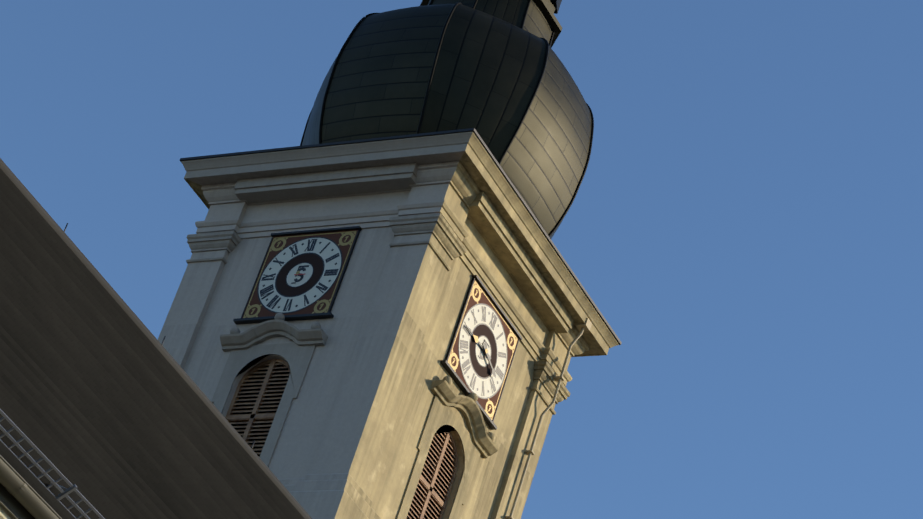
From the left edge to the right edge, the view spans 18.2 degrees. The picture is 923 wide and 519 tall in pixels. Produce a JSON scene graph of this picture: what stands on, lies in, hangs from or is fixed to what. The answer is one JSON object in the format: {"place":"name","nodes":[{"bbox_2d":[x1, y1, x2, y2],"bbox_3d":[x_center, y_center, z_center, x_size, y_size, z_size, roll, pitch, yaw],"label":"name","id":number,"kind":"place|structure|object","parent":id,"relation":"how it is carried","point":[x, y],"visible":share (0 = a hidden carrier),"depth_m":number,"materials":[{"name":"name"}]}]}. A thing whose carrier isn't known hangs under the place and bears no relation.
{"place":"outdoors","nodes":[
{"label":"outdoors","id":0,"kind":"place"},
{"bbox_2d":[0,505,12,518],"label":"cornice","id":1,"kind":"structure","parent":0,"point":[4,514],"depth_m":33.36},
{"bbox_2d":[0,455,61,518],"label":"rain gutter","id":2,"kind":"object","parent":1,"relation":"attached to","point":[21,497],"visible":1,"depth_m":33.28,"materials":[{"name":"metal"}]},
{"bbox_2d":[0,168,304,518],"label":"nave roof tiles","id":3,"kind":"object","parent":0,"point":[106,410],"depth_m":42.02,"materials":[{"name":"brown tile"}]},
{"bbox_2d":[0,409,104,518],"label":"snow guard","id":4,"kind":"object","parent":3,"relation":"on","point":[66,492],"visible":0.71,"depth_m":34.23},
{"bbox_2d":[0,158,311,518],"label":"nave ridge tiles","id":5,"kind":"object","parent":3,"relation":"on","point":[65,238],"depth_m":48.15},
{"bbox_2d":[64,223,254,447],"bbox_3d":[-14.403,-11.519,34.615,0.021,0.260,70.500,-4,-40,31],"label":"nave lightning conductor","id":6,"kind":"object","parent":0,"point":[164,336],"visible":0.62,"depth_m":48.66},
{"bbox_2d":[158,161,589,518],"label":"tower wall","id":7,"kind":"structure","parent":0,"point":[349,437],"depth_m":70.84,"materials":[{"name":"beige paint"}]},
{"bbox_2d":[225,359,457,518],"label":"louvered windows","id":8,"kind":"structure","parent":7,"relation":"attached to","point":[254,405],"depth_m":70.07,"materials":[{"name":"brown wood"}]},
{"bbox_2d":[211,313,498,518],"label":"window surrounds","id":9,"kind":"object","parent":7,"relation":"attached to","point":[248,352],"visible":0.67,"depth_m":70.32,"materials":[{"name":"beige stone"}]},
{"bbox_2d":[233,226,521,429],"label":"clock faces","id":10,"kind":"object","parent":7,"relation":"attached to","point":[300,275],"visible":0.4,"depth_m":71.78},
{"bbox_2d":[186,213,569,414],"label":"pilaster capitals","id":11,"kind":"object","parent":7,"relation":"attached to","point":[446,237],"visible":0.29,"depth_m":73.16,"materials":[{"name":"beige stone"}]},
{"bbox_2d":[180,128,621,356],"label":"cornice","id":12,"kind":"structure","parent":7,"relation":"on","point":[511,229],"depth_m":72.96,"materials":[{"name":"grey stone"}]},
{"bbox_2d":[300,0,593,238],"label":"onion dome","id":13,"kind":"structure","parent":12,"relation":"on","point":[495,74],"depth_m":75.03,"materials":[{"name":"metal"}]},
{"bbox_2d":[504,318,591,518],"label":"rain pipe","id":14,"kind":"object","parent":7,"relation":"attached to","point":[586,326],"visible":0.92,"depth_m":74.08,"materials":[{"name":"beige metal"}]},
{"bbox_2d":[0,0,922,518],"label":"sky","id":15,"kind":"structure","parent":0,"point":[745,215],"materials":[{"name":"blue"}]}
]}

